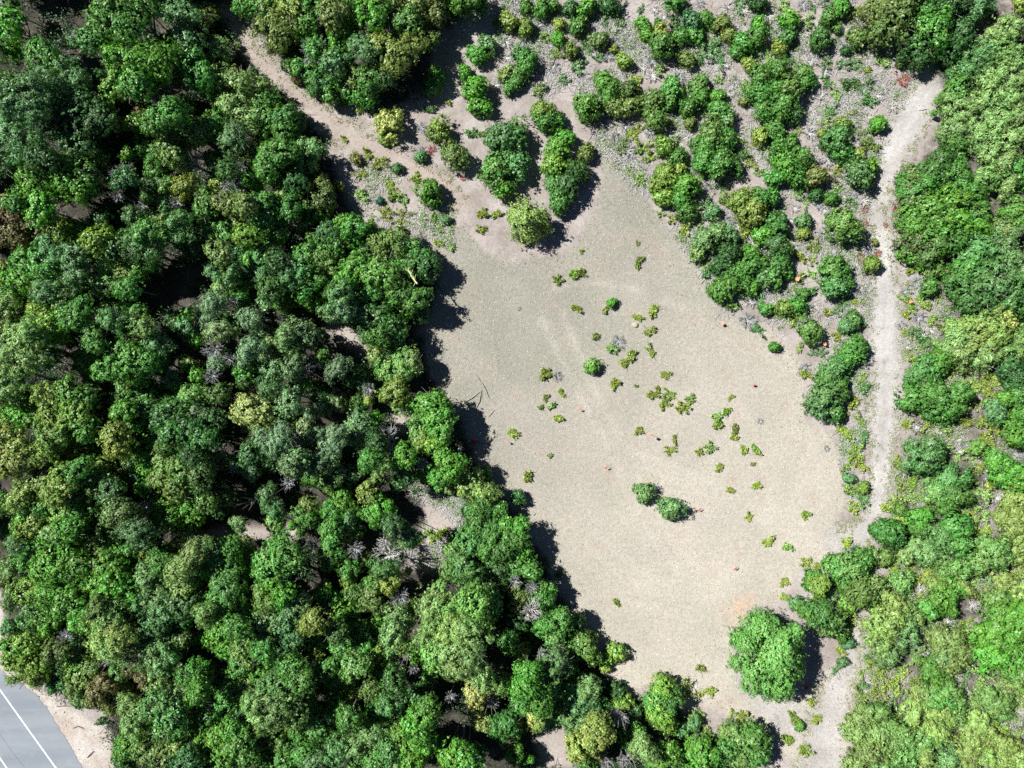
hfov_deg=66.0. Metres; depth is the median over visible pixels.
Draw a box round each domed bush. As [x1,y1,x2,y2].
[349,150,362,166]
[371,104,404,145]
[375,196,384,204]
[378,132,390,146]
[390,162,404,174]
[409,177,444,207]
[413,150,427,162]
[425,109,451,145]
[438,214,452,225]
[439,136,473,173]
[457,62,471,79]
[460,74,492,105]
[465,44,493,67]
[465,95,493,118]
[475,148,517,190]
[477,34,497,57]
[479,113,529,158]
[492,176,515,200]
[494,63,516,84]
[497,7,520,32]
[499,147,531,190]
[503,81,516,97]
[503,192,554,245]
[507,45,538,90]
[511,42,528,61]
[517,16,534,38]
[518,0,533,16]
[529,98,565,134]
[531,0,561,19]
[539,151,568,176]
[542,128,576,162]
[542,172,567,197]
[548,187,572,216]
[551,29,564,47]
[552,17,567,31]
[554,158,590,202]
[561,0,578,16]
[563,39,578,60]
[568,13,589,38]
[572,90,607,126]
[575,140,596,163]
[576,0,597,16]
[582,355,601,374]
[586,31,609,51]
[592,69,621,96]
[596,0,622,16]
[599,77,619,106]
[602,96,626,119]
[606,297,617,309]
[607,43,617,53]
[613,80,638,99]
[615,49,634,69]
[621,98,644,118]
[631,482,656,504]
[633,14,650,32]
[633,88,641,97]
[638,25,651,43]
[639,86,665,113]
[641,101,669,131]
[648,30,681,63]
[648,160,678,195]
[650,20,670,36]
[650,188,674,207]
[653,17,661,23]
[653,131,675,158]
[655,496,690,519]
[658,72,684,104]
[661,0,687,15]
[661,89,677,112]
[667,145,687,165]
[669,186,690,209]
[672,25,692,47]
[672,161,686,175]
[672,171,703,200]
[674,48,695,71]
[675,198,697,224]
[678,94,700,119]
[680,7,702,31]
[682,116,696,131]
[685,25,704,46]
[685,72,709,107]
[687,112,728,173]
[687,245,706,262]
[690,221,720,253]
[697,6,714,27]
[703,201,722,220]
[704,276,733,308]
[706,97,737,119]
[706,110,716,122]
[706,146,736,180]
[708,89,727,101]
[708,217,731,242]
[708,241,742,277]
[710,12,731,32]
[714,124,738,161]
[717,260,753,298]
[718,106,734,130]
[719,25,736,45]
[721,224,739,245]
[726,156,743,179]
[727,28,754,59]
[727,184,757,216]
[736,251,770,279]
[737,97,751,106]
[737,189,767,231]
[739,55,757,72]
[741,78,783,106]
[743,242,762,259]
[745,0,768,14]
[745,24,771,49]
[745,280,758,297]
[749,14,766,30]
[749,57,775,87]
[749,186,773,214]
[750,125,770,148]
[750,223,774,246]
[751,99,771,122]
[753,267,774,290]
[756,301,775,316]
[760,230,791,258]
[762,167,784,188]
[762,210,789,242]
[763,115,786,139]
[764,54,790,81]
[764,145,804,184]
[764,252,793,291]
[765,186,781,208]
[767,69,805,123]
[768,341,781,352]
[770,38,787,56]
[770,136,789,154]
[772,298,796,318]
[773,240,795,259]
[775,7,803,27]
[777,24,798,46]
[785,132,797,151]
[785,162,807,194]
[787,106,804,127]
[788,294,808,315]
[789,62,818,90]
[790,144,817,168]
[793,211,811,229]
[793,719,804,732]
[794,312,824,346]
[795,227,811,240]
[795,287,810,300]
[800,379,847,421]
[803,164,834,190]
[806,187,823,201]
[809,20,832,54]
[811,364,850,402]
[814,252,855,290]
[815,275,852,299]
[816,127,827,137]
[816,355,849,383]
[817,4,835,28]
[818,120,855,164]
[820,548,867,595]
[822,204,866,245]
[823,191,841,206]
[825,399,844,424]
[829,21,842,34]
[830,0,850,18]
[831,115,852,131]
[831,332,869,375]
[834,572,882,610]
[835,594,858,612]
[836,317,852,333]
[836,656,850,667]
[839,153,874,190]
[840,45,851,56]
[841,308,861,329]
[841,472,857,483]
[841,638,856,649]
[844,26,869,51]
[850,146,865,161]
[850,545,876,576]
[855,480,871,494]
[855,572,889,596]
[857,156,879,176]
[861,255,882,274]
[865,544,880,563]
[867,114,888,133]
[867,517,909,550]
[871,238,878,245]
[873,546,895,567]
[888,529,906,555]
[889,500,908,518]
[891,514,906,526]
[892,245,919,265]
[894,60,907,68]
[903,506,936,530]
[906,519,931,537]
[912,256,930,272]
[918,276,940,299]
[920,257,946,279]
[934,265,948,280]
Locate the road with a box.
[0,670,82,767]
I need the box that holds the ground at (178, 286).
[0,0,1023,767]
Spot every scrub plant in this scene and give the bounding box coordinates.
[94,716,104,725]
[339,102,345,109]
[340,134,347,144]
[353,168,368,180]
[353,188,369,201]
[355,103,362,114]
[361,146,372,163]
[372,155,387,170]
[377,205,395,219]
[383,176,398,196]
[385,188,402,201]
[386,207,411,224]
[399,195,407,207]
[410,170,420,183]
[422,105,436,112]
[423,527,440,543]
[430,211,436,222]
[432,239,443,247]
[438,527,448,537]
[444,99,451,105]
[448,243,454,251]
[463,127,481,137]
[473,224,487,234]
[476,131,485,136]
[476,206,488,217]
[489,209,502,218]
[493,24,509,42]
[499,3,511,13]
[507,427,519,439]
[523,470,532,482]
[530,81,545,97]
[537,367,551,380]
[539,30,551,42]
[542,394,548,402]
[547,400,556,410]
[550,48,563,59]
[552,272,564,286]
[553,414,564,422]
[554,571,565,579]
[558,72,571,87]
[558,387,565,396]
[568,269,579,279]
[569,304,580,312]
[570,57,583,76]
[575,268,586,277]
[576,57,588,68]
[577,39,592,55]
[591,333,599,339]
[594,52,605,62]
[601,15,608,27]
[601,307,607,314]
[605,343,620,353]
[610,0,624,26]
[610,377,620,386]
[612,598,620,607]
[614,142,627,154]
[618,135,629,144]
[618,354,633,368]
[625,128,632,139]
[627,349,636,361]
[629,71,642,89]
[630,122,643,140]
[632,171,645,186]
[632,313,644,321]
[633,426,642,435]
[634,137,652,154]
[634,255,644,269]
[634,696,645,708]
[637,3,645,13]
[641,146,659,163]
[642,325,656,336]
[644,341,656,357]
[646,390,659,399]
[648,303,658,317]
[653,63,665,77]
[654,209,665,216]
[654,384,659,393]
[658,394,671,411]
[660,371,672,379]
[662,386,676,399]
[663,445,676,455]
[667,214,675,224]
[668,14,680,29]
[670,134,684,146]
[672,434,679,445]
[674,400,685,413]
[678,221,690,238]
[679,676,693,703]
[683,402,690,413]
[684,393,697,403]
[687,707,705,728]
[691,688,709,697]
[694,42,705,66]
[694,447,703,455]
[694,664,706,672]
[695,211,704,227]
[695,726,708,735]
[696,193,719,209]
[700,265,711,277]
[700,729,714,739]
[701,259,708,271]
[702,43,731,70]
[702,440,715,453]
[704,38,722,53]
[706,686,716,698]
[710,736,716,747]
[711,411,722,420]
[712,71,723,83]
[712,416,723,429]
[714,178,728,193]
[714,463,723,471]
[718,190,729,207]
[722,407,731,416]
[724,708,745,723]
[726,487,734,492]
[727,394,735,401]
[729,302,740,310]
[729,431,738,440]
[731,147,750,159]
[732,423,737,435]
[733,0,744,16]
[736,710,748,722]
[737,137,747,144]
[737,238,745,248]
[738,225,750,238]
[739,77,751,95]
[740,445,748,455]
[743,156,757,170]
[743,510,753,522]
[748,46,762,59]
[749,320,764,337]
[750,442,761,455]
[751,481,762,488]
[753,169,763,176]
[755,292,765,306]
[761,45,773,62]
[762,535,773,546]
[766,25,776,34]
[771,200,787,213]
[777,0,789,12]
[778,592,789,603]
[779,577,789,587]
[780,734,794,745]
[781,542,794,551]
[783,54,795,63]
[787,710,798,725]
[789,314,798,327]
[790,120,803,139]
[792,189,814,209]
[793,40,800,51]
[793,270,805,284]
[793,341,802,352]
[794,250,806,263]
[798,557,812,567]
[798,744,814,757]
[799,368,812,378]
[800,510,811,519]
[801,12,813,29]
[803,404,812,415]
[804,0,828,11]
[805,239,814,252]
[805,268,816,279]
[807,254,816,265]
[807,349,818,355]
[807,696,817,707]
[808,285,816,297]
[809,236,821,254]
[810,714,822,725]
[812,562,823,569]
[816,346,828,357]
[819,55,830,70]
[820,74,833,88]
[820,116,830,127]
[823,308,832,315]
[824,99,836,117]
[829,83,842,101]
[830,36,839,45]
[830,330,843,341]
[830,665,844,675]
[831,183,841,192]
[832,164,843,176]
[832,304,841,316]
[835,422,853,438]
[835,646,847,655]
[836,55,843,67]
[836,295,849,309]
[838,73,858,89]
[838,412,849,422]
[840,454,858,472]
[840,536,851,548]
[842,484,863,497]
[843,58,862,70]
[844,194,857,210]
[845,0,863,19]
[845,395,860,408]
[845,500,860,514]
[846,612,857,629]
[848,442,863,460]
[850,298,860,306]
[851,74,875,93]
[852,409,866,430]
[852,456,868,472]
[853,685,882,702]
[855,494,869,507]
[856,123,873,146]
[857,371,866,383]
[857,662,879,685]
[857,680,868,693]
[858,383,875,394]
[858,430,870,444]
[860,315,866,328]
[861,90,878,107]
[861,135,881,152]
[862,653,870,665]
[863,65,872,73]
[864,655,879,670]
[870,683,889,700]
[872,667,898,694]
[873,52,889,66]
[879,502,895,511]
[885,669,920,697]
[886,684,902,710]
[887,562,905,576]
[889,490,903,502]
[890,709,903,719]
[891,552,899,569]
[891,658,919,677]
[892,452,901,469]
[895,481,910,492]
[896,292,924,313]
[901,327,909,335]
[901,419,912,429]
[902,310,910,319]
[902,492,917,503]
[904,573,921,588]
[904,595,917,605]
[904,675,921,685]
[905,266,916,274]
[906,325,923,335]
[906,563,918,571]
[907,475,918,491]
[907,644,926,665]
[908,354,915,362]
[910,491,930,505]
[915,294,927,308]
[915,331,937,348]
[916,618,937,634]
[917,410,937,433]
[920,566,934,582]
[923,299,931,310]
[927,314,939,326]
[930,333,942,352]
[933,322,944,334]
[934,420,951,433]
[941,369,954,379]
[944,443,954,454]
[948,733,963,748]
[953,449,965,462]
[955,414,975,427]
[958,615,973,630]
[961,669,970,689]
[962,448,981,464]
[965,487,982,505]
[965,508,978,524]
[965,686,980,710]
[966,376,980,393]
[966,577,980,587]
[967,463,983,487]
[968,397,983,411]
[968,667,995,692]
[969,482,981,493]
[971,513,981,538]
[972,487,994,502]
[973,493,991,523]
[974,670,996,691]
[975,415,996,428]
[975,460,985,470]
[978,375,998,387]
[978,427,992,441]
[979,524,998,535]
[980,382,992,407]
[980,387,995,398]
[981,574,995,586]
[984,480,995,491]
[986,369,998,382]
[986,437,996,448]
[986,666,1003,682]
[988,424,1001,439]
[992,374,1000,391]
[992,720,1012,734]
[994,681,1012,696]
[1010,728,1023,741]
[1011,564,1023,575]
[1013,697,1022,707]
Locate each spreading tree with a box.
[723,603,810,703]
[837,700,892,767]
[837,750,865,767]
[848,584,915,658]
[849,0,918,63]
[859,699,892,725]
[867,714,921,767]
[868,635,907,669]
[868,752,896,767]
[886,566,915,598]
[887,223,953,269]
[887,421,948,476]
[890,175,936,215]
[891,182,993,243]
[892,4,953,62]
[892,30,935,72]
[892,171,918,191]
[892,377,951,425]
[892,534,941,568]
[892,613,921,650]
[893,143,972,200]
[897,696,926,732]
[899,161,940,181]
[901,352,933,385]
[903,599,925,626]
[904,680,930,702]
[907,729,947,760]
[907,744,937,767]
[911,0,975,26]
[912,345,958,383]
[913,508,976,574]
[913,653,951,688]
[914,575,969,622]
[914,681,941,708]
[915,207,974,264]
[918,473,945,504]
[919,719,955,747]
[920,408,939,419]
[920,620,978,681]
[921,703,966,728]
[922,574,951,593]
[923,646,954,667]
[924,458,984,515]
[925,683,958,714]
[926,26,967,72]
[927,377,976,425]
[929,109,939,115]
[929,551,975,580]
[930,109,976,147]
[932,96,940,104]
[932,741,963,767]
[936,89,984,124]
[936,263,1001,319]
[936,676,970,715]
[937,69,971,110]
[938,313,979,374]
[939,53,983,86]
[941,243,992,290]
[942,131,969,153]
[942,171,994,232]
[949,16,977,55]
[949,213,1023,287]
[949,734,999,767]
[951,712,969,728]
[952,574,979,599]
[952,700,999,752]
[954,37,1003,73]
[954,249,1023,311]
[957,0,998,27]
[960,593,1023,658]
[961,97,1023,155]
[962,305,1023,356]
[963,531,1020,579]
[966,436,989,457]
[966,628,1023,679]
[967,62,1004,123]
[969,131,1003,164]
[969,339,1003,376]
[972,160,1010,192]
[973,683,1018,723]
[976,10,1023,47]
[978,586,1013,617]
[980,397,1008,427]
[981,447,1023,491]
[982,43,1023,93]
[983,34,1023,70]
[985,267,1023,323]
[987,504,1023,566]
[987,726,1023,761]
[988,569,1023,602]
[989,144,1023,177]
[990,80,1023,112]
[990,298,1018,332]
[990,351,1023,396]
[991,320,1023,365]
[992,171,1022,203]
[992,217,1015,241]
[992,390,1013,407]
[993,748,1016,767]
[994,186,1023,237]
[994,411,1023,450]
[994,652,1023,694]
[996,485,1023,519]
[999,677,1023,699]
[1007,379,1023,408]
[1008,156,1023,191]
[1008,402,1023,420]
[1010,736,1023,767]
[1011,0,1023,15]
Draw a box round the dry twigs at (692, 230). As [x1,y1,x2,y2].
[344,0,1023,767]
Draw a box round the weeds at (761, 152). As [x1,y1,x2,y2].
[353,0,1023,767]
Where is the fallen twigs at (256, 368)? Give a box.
[0,0,696,767]
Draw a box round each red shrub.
[426,146,435,154]
[874,249,882,256]
[896,72,911,86]
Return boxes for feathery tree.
[0,55,28,94]
[0,64,62,129]
[0,112,55,170]
[0,145,34,178]
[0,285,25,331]
[0,312,74,382]
[0,363,51,393]
[0,381,44,408]
[0,549,29,582]
[0,584,20,614]
[0,608,23,636]
[1,467,45,515]
[1,533,35,556]
[26,53,101,104]
[27,262,89,314]
[29,230,97,292]
[35,517,70,545]
[72,250,118,283]
[81,269,119,300]
[82,462,120,500]
[86,594,142,662]
[92,302,130,333]
[96,626,138,665]
[98,221,167,267]
[110,515,160,545]
[113,690,153,744]
[117,612,183,680]
[124,314,169,339]
[124,559,180,627]
[139,328,178,359]
[145,445,183,495]
[158,0,215,39]
[162,208,198,238]
[162,534,216,588]
[164,24,208,63]
[172,381,211,410]
[185,398,212,419]
[190,599,218,631]
[197,288,230,318]
[201,319,240,344]
[203,34,234,72]
[206,59,275,146]
[207,563,249,609]
[216,115,253,159]
[233,304,263,333]
[233,333,268,368]
[239,685,298,738]
[247,244,277,282]
[247,422,273,439]
[247,609,306,661]
[248,416,297,461]
[254,375,288,401]
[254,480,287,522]
[257,335,280,360]
[267,319,303,356]
[271,183,295,214]
[277,255,313,291]
[280,588,318,618]
[292,134,328,164]
[299,742,325,767]
[301,422,328,450]
[302,450,330,479]
[305,703,336,743]
[316,422,349,461]
[318,43,353,82]
[320,276,356,322]
[321,730,347,767]
[322,663,356,690]
[323,355,353,384]
[340,716,392,760]
[346,31,390,68]
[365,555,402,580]
[368,689,406,718]
[376,339,423,384]
[376,616,413,659]
[379,601,420,632]
[384,757,405,767]
[385,27,411,49]
[407,31,425,59]
[408,612,448,653]
[414,579,458,624]
[429,610,498,682]
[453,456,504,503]
[463,573,498,599]
[465,654,495,695]
[485,556,515,580]
[532,640,573,698]
[553,674,609,737]
[575,669,602,706]
[628,730,662,766]
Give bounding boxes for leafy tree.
[0,4,31,48]
[0,185,30,215]
[0,192,56,249]
[0,245,36,297]
[0,399,32,434]
[0,418,40,481]
[0,489,15,516]
[0,566,29,603]
[0,628,55,690]
[6,540,41,574]
[7,383,46,412]
[7,576,68,635]
[8,506,41,537]
[12,152,104,229]
[12,511,51,541]
[17,32,64,76]
[17,139,69,178]
[20,537,98,594]
[23,242,64,283]
[25,300,81,346]
[25,464,58,493]
[26,493,57,520]
[27,440,60,467]
[29,371,109,445]
[29,419,78,454]
[30,575,81,612]
[34,475,75,509]
[38,86,130,173]
[39,634,77,665]
[44,453,97,498]
[46,213,75,244]
[46,494,106,528]
[49,579,93,635]
[51,513,91,545]
[54,293,101,332]
[59,430,82,453]
[61,486,88,511]
[67,453,111,495]
[70,157,111,194]
[70,416,105,444]
[71,4,124,64]
[73,138,115,174]
[76,221,116,258]
[80,326,110,355]
[80,515,99,535]
[81,548,143,609]
[81,592,114,621]
[85,672,119,709]
[89,0,166,51]
[89,336,165,394]
[95,418,137,461]
[95,472,131,509]
[96,493,149,536]
[97,62,146,102]
[98,35,186,94]
[106,376,161,434]
[107,164,142,191]
[107,397,139,421]
[108,261,148,283]
[108,750,137,767]
[111,273,157,301]
[111,721,153,763]
[113,374,154,396]
[114,309,150,341]
[115,62,160,105]
[125,245,166,280]
[125,526,161,553]
[127,735,190,767]
[128,439,159,476]
[129,216,168,246]
[136,685,193,745]
[138,108,167,138]
[143,93,193,133]
[146,546,177,578]
[148,393,196,432]
[148,497,188,534]
[148,619,191,644]
[152,413,226,459]
[153,111,193,172]
[153,457,202,507]
[164,594,205,626]
[165,35,206,75]
[166,569,202,609]
[167,741,205,767]
[168,171,200,202]
[172,499,209,534]
[172,657,214,690]
[175,441,223,494]
[176,115,216,150]
[177,42,220,99]
[183,665,225,708]
[184,480,221,515]
[190,722,241,767]
[191,534,248,582]
[191,705,224,730]
[192,0,222,34]
[192,185,221,223]
[192,565,218,600]
[197,106,227,143]
[197,216,234,242]
[200,407,230,430]
[201,382,234,406]
[201,613,241,662]
[202,237,235,268]
[203,586,241,622]
[208,189,239,218]
[209,674,252,714]
[213,156,244,182]
[218,613,255,640]
[218,714,264,767]
[225,657,253,683]
[226,590,261,623]
[227,222,266,248]
[227,392,276,430]
[227,635,263,671]
[230,0,255,19]
[231,190,261,222]
[236,437,267,470]
[245,0,276,17]
[246,188,280,236]
[246,661,277,680]
[248,637,278,667]
[249,0,303,57]
[249,90,302,143]
[250,137,305,187]
[250,526,309,609]
[250,582,280,615]
[253,652,316,706]
[254,275,286,305]
[255,285,299,314]
[256,357,283,382]
[258,723,295,767]
[263,247,295,275]
[264,214,290,244]
[265,664,285,675]
[272,0,312,21]
[272,385,308,418]
[274,443,315,479]
[275,190,304,224]
[277,353,309,382]
[279,49,297,74]
[282,167,313,196]
[283,698,309,730]
[284,314,325,354]
[285,56,326,90]
[285,740,316,767]
[286,146,321,184]
[291,235,346,282]
[291,264,328,305]
[293,689,318,714]
[296,603,330,637]
[298,0,326,37]
[301,31,325,64]
[302,170,337,218]
[308,72,330,98]
[311,654,341,683]
[313,217,340,245]
[314,0,350,36]
[316,451,343,477]
[316,516,349,574]
[318,68,353,106]
[323,618,348,648]
[326,23,356,54]
[332,213,363,250]
[333,0,366,31]
[333,248,403,291]
[333,697,364,737]
[337,648,373,684]
[339,212,372,242]
[341,407,377,451]
[343,278,393,327]
[344,62,370,93]
[345,80,381,109]
[350,64,398,98]
[352,0,391,34]
[353,583,387,617]
[356,445,383,473]
[359,732,377,761]
[361,728,401,767]
[363,28,429,81]
[363,323,392,349]
[363,696,397,734]
[364,427,391,457]
[366,223,413,259]
[366,304,409,355]
[370,12,395,41]
[370,355,394,382]
[374,375,411,409]
[376,569,405,597]
[379,269,433,313]
[379,512,403,539]
[380,656,409,699]
[383,0,451,31]
[388,3,424,41]
[388,466,418,491]
[388,712,438,767]
[389,234,435,284]
[391,439,419,470]
[393,304,419,321]
[395,266,421,287]
[395,682,441,750]
[398,520,425,550]
[406,411,431,442]
[408,387,458,456]
[410,296,430,324]
[410,428,431,455]
[414,248,442,283]
[416,26,440,51]
[416,637,449,677]
[426,446,471,488]
[434,724,484,767]
[439,516,501,582]
[446,0,483,18]
[448,549,485,584]
[451,578,496,638]
[454,0,492,22]
[461,490,509,536]
[461,679,487,709]
[469,650,488,679]
[476,587,503,621]
[487,663,514,699]
[487,712,510,741]
[488,524,531,565]
[494,625,520,655]
[495,706,522,739]
[497,514,531,538]
[505,555,543,581]
[505,654,544,703]
[508,682,555,719]
[512,543,537,564]
[529,579,558,611]
[530,605,574,646]
[560,626,602,667]
[563,610,586,637]
[563,708,616,765]
[607,713,632,737]
[640,681,686,717]
[644,698,678,736]
[645,734,683,767]
[647,670,681,702]
[665,753,684,767]
[677,733,724,767]
[715,714,774,767]
[716,722,736,744]
[793,594,850,639]
[794,597,821,628]
[806,573,832,599]
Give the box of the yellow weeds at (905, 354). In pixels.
[519,0,1023,767]
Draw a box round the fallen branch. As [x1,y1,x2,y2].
[406,269,417,284]
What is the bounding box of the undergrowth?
[0,0,736,767]
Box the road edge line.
[0,690,55,767]
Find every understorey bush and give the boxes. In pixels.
[0,0,28,19]
[0,35,26,67]
[0,258,11,285]
[0,524,11,541]
[13,236,34,256]
[20,293,32,305]
[22,302,34,316]
[22,402,38,432]
[36,615,62,637]
[38,345,69,369]
[45,675,66,695]
[47,658,71,681]
[55,452,73,469]
[60,659,83,681]
[61,681,83,700]
[62,632,86,652]
[63,34,80,51]
[64,444,87,459]
[64,635,96,667]
[67,218,91,244]
[68,689,84,709]
[70,344,101,374]
[70,658,105,691]
[73,443,94,458]
[79,690,96,710]
[81,373,104,388]
[82,320,109,336]
[83,207,116,235]
[83,531,101,558]
[85,433,103,458]
[87,68,108,85]
[91,450,118,474]
[92,295,113,312]
[95,418,108,430]
[96,530,124,555]
[97,519,113,534]
[97,694,120,713]
[102,699,116,716]
[103,171,116,187]
[105,539,128,565]
[105,661,128,684]
[109,295,134,312]
[109,677,133,699]
[110,457,131,483]
[112,93,132,103]
[117,143,135,162]
[117,682,139,700]
[119,259,144,269]
[119,656,145,677]
[120,540,139,561]
[121,110,146,134]
[121,202,147,226]
[121,459,145,486]
[124,560,139,581]
[126,301,149,320]
[130,616,146,629]
[131,426,148,446]
[132,102,146,115]
[132,133,153,161]
[133,476,153,498]
[133,669,158,691]
[137,205,160,221]
[137,559,163,578]
[138,176,168,197]
[138,543,158,558]
[139,188,156,205]
[140,432,158,454]
[142,418,157,438]
[142,675,173,695]
[143,154,167,179]
[145,725,164,743]
[146,138,161,163]
[150,488,177,508]
[151,32,171,55]
[151,211,172,233]
[152,355,172,376]
[153,99,168,122]
[154,196,175,214]
[156,174,180,197]
[157,390,178,402]
[158,229,174,244]
[158,366,185,389]
[159,541,183,565]
[161,308,178,327]
[169,224,191,250]
[169,525,198,547]
[171,316,198,340]
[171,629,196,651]
[171,673,187,706]
[172,305,199,321]
[173,611,195,630]
[177,354,200,373]
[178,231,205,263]
[179,94,197,115]
[182,708,201,741]
[185,331,204,349]
[186,652,220,685]
[187,365,209,383]
[189,629,203,646]
[195,310,217,336]
[200,535,221,549]
[201,148,218,171]
[201,259,224,281]
[201,449,221,480]
[206,174,224,193]
[206,347,232,379]
[207,503,230,519]
[209,270,234,300]
[209,669,225,691]
[211,476,238,509]
[213,448,229,474]
[215,128,239,160]
[215,537,226,543]
[217,260,243,289]
[219,667,228,676]
[221,311,246,334]
[221,452,243,474]
[226,185,247,199]
[226,244,249,265]
[227,211,248,229]
[227,276,254,304]
[228,514,248,533]
[230,707,251,729]
[231,362,257,381]
[232,666,261,694]
[233,41,240,48]
[234,292,252,310]
[235,376,257,392]
[237,260,252,279]
[237,534,255,559]
[238,145,258,174]
[239,459,262,484]
[240,170,265,192]
[240,249,255,269]
[240,424,250,433]
[241,558,253,582]
[246,64,258,83]
[247,746,274,767]
[249,323,276,344]
[257,455,279,474]
[262,233,282,247]
[262,511,286,530]
[268,166,288,193]
[278,215,297,227]
[279,407,300,431]
[285,128,304,142]
[285,373,315,397]
[287,504,322,530]
[287,720,308,747]
[288,519,296,531]
[289,21,310,46]
[289,291,304,308]
[290,75,301,85]
[292,112,307,134]
[293,417,316,435]
[295,217,313,233]
[295,525,305,538]
[296,493,320,517]
[297,466,322,489]
[299,197,321,216]
[299,630,320,650]
[301,225,324,248]
[302,290,331,315]
[303,205,326,225]
[303,394,332,422]
[303,737,324,754]
[305,649,324,660]
[306,87,314,99]
[307,698,328,719]
[309,378,332,402]
[309,579,332,603]
[311,638,328,654]
[313,672,330,695]
[315,303,340,323]
[315,344,333,365]
[316,470,335,495]
[317,497,344,520]
[319,587,344,609]
[320,280,331,303]
[320,600,338,617]
[322,45,344,64]
[322,472,344,489]
[323,686,346,714]
[326,387,348,413]
[327,484,359,519]
[327,637,356,662]
[328,672,352,701]
[330,596,355,623]
[332,180,345,191]
[332,676,362,712]
[336,521,354,548]
[336,618,356,636]
[337,509,358,532]
[337,554,362,582]
[337,574,357,593]
[340,356,368,383]
[340,583,363,603]
[341,463,365,485]
[345,366,375,393]
[345,505,370,526]
[345,521,366,542]
[346,748,368,767]
[348,390,370,411]
[348,606,364,621]
[349,630,365,649]
[351,617,370,642]
[352,549,373,572]
[355,477,378,503]
[356,675,385,703]
[357,240,375,260]
[357,323,374,337]
[357,505,382,529]
[357,637,373,655]
[358,334,365,345]
[358,410,384,431]
[359,487,382,505]
[362,222,377,239]
[362,572,383,595]
[363,393,374,405]
[365,346,384,366]
[366,102,379,115]
[367,616,381,636]
[368,492,398,521]
[368,635,384,648]
[369,467,387,485]
[369,645,391,669]
[373,666,396,689]
[374,609,391,626]
[375,451,394,472]
[388,695,408,722]
[390,392,413,417]
[390,655,397,671]
[396,596,419,618]
[402,685,426,707]
[404,566,412,575]
[404,645,424,666]
[410,677,436,696]
[417,462,438,485]
[418,662,438,684]
[422,72,444,97]
[426,64,445,85]
[432,485,443,491]
[436,730,445,745]
[438,560,461,580]
[440,535,466,562]
[443,728,461,749]
[444,484,455,494]
[460,501,472,517]
[467,739,488,759]
[468,700,494,732]
[475,464,491,481]
[494,574,509,595]
[498,738,505,748]
[502,610,531,635]
[503,741,526,767]
[505,705,523,741]
[507,583,530,615]
[508,633,530,660]
[510,488,527,506]
[519,624,540,647]
[521,712,536,734]
[524,750,534,764]
[532,717,545,733]
[536,598,556,614]
[542,707,557,732]
[549,683,566,712]
[559,658,578,684]
[572,757,598,767]
[587,746,608,762]
[590,631,599,643]
[595,652,611,666]
[598,665,611,673]
[603,640,629,664]
[603,696,616,714]
[604,678,627,702]
[612,692,636,713]
[614,728,638,751]
[620,701,642,719]
[622,713,638,727]
[628,721,652,750]
[642,749,654,767]
[674,720,692,738]
[684,711,702,733]
[713,746,728,767]
[786,594,806,610]
[800,567,821,593]
[813,587,838,605]
[832,625,851,645]
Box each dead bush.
[414,144,428,153]
[416,122,425,133]
[490,77,502,90]
[499,33,512,47]
[501,51,513,63]
[521,37,531,45]
[532,73,543,84]
[534,18,544,31]
[545,60,559,74]
[552,371,562,382]
[602,119,613,129]
[604,49,614,60]
[605,20,620,34]
[608,34,617,45]
[610,132,621,142]
[610,334,624,350]
[618,119,632,133]
[620,66,635,79]
[620,142,634,158]
[627,39,635,47]
[636,39,648,50]
[638,62,648,74]
[643,70,659,82]
[643,129,658,138]
[646,55,660,68]
[649,4,660,13]
[654,483,663,495]
[659,12,666,19]
[663,128,673,138]
[674,70,684,80]
[688,43,698,51]
[696,0,706,7]
[715,209,728,222]
[720,42,728,50]
[722,55,730,69]
[722,86,735,97]
[723,0,734,11]
[731,76,741,87]
[734,123,743,134]
[736,3,751,15]
[737,172,748,184]
[738,311,759,329]
[743,296,756,306]
[760,285,773,293]
[762,7,775,21]
[791,202,799,214]
[797,0,809,9]
[797,362,810,373]
[799,42,809,53]
[802,124,818,140]
[803,57,817,65]
[808,88,818,100]
[812,142,819,152]
[812,200,823,210]
[813,154,821,164]
[815,229,827,240]
[817,65,831,81]
[818,88,826,100]
[819,154,835,166]
[820,205,829,214]
[836,39,847,47]
[839,190,848,200]
[843,285,858,300]
[849,188,858,195]
[852,119,861,127]
[856,285,865,293]
[857,193,870,207]
[864,355,874,364]
[865,242,875,255]
[872,88,884,100]
[885,101,897,114]
[895,320,906,329]
[899,287,911,297]
[903,341,911,350]
[910,274,922,289]
[911,311,926,325]
[912,421,921,431]
[916,326,927,338]
[916,586,926,595]
[927,326,935,335]
[932,425,946,436]
[939,306,949,318]
[943,616,954,624]
[953,431,963,444]
[962,441,969,449]
[964,597,980,612]
[992,491,1003,502]
[1006,446,1023,461]
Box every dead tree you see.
[43,629,73,652]
[58,14,79,35]
[80,161,117,186]
[90,648,125,671]
[104,182,138,204]
[108,162,142,184]
[132,195,158,212]
[137,496,152,515]
[163,195,191,210]
[183,149,209,173]
[199,368,226,383]
[200,340,230,359]
[216,174,246,193]
[217,349,239,364]
[221,462,240,474]
[224,295,240,307]
[233,151,247,172]
[240,497,260,509]
[251,309,271,326]
[277,478,299,492]
[290,436,303,452]
[299,35,327,64]
[301,364,315,378]
[302,536,321,554]
[307,353,322,370]
[344,541,363,559]
[348,10,366,35]
[358,383,375,397]
[369,542,402,575]
[377,534,390,551]
[378,17,394,36]
[378,421,400,456]
[389,587,408,608]
[398,651,412,667]
[407,664,421,676]
[416,457,427,468]
[444,682,457,708]
[483,691,500,712]
[508,574,521,592]
[520,596,540,621]
[522,579,537,597]
[537,639,549,664]
[550,642,563,662]
[601,751,614,767]
[610,706,629,728]
[617,744,633,767]
[625,750,640,766]

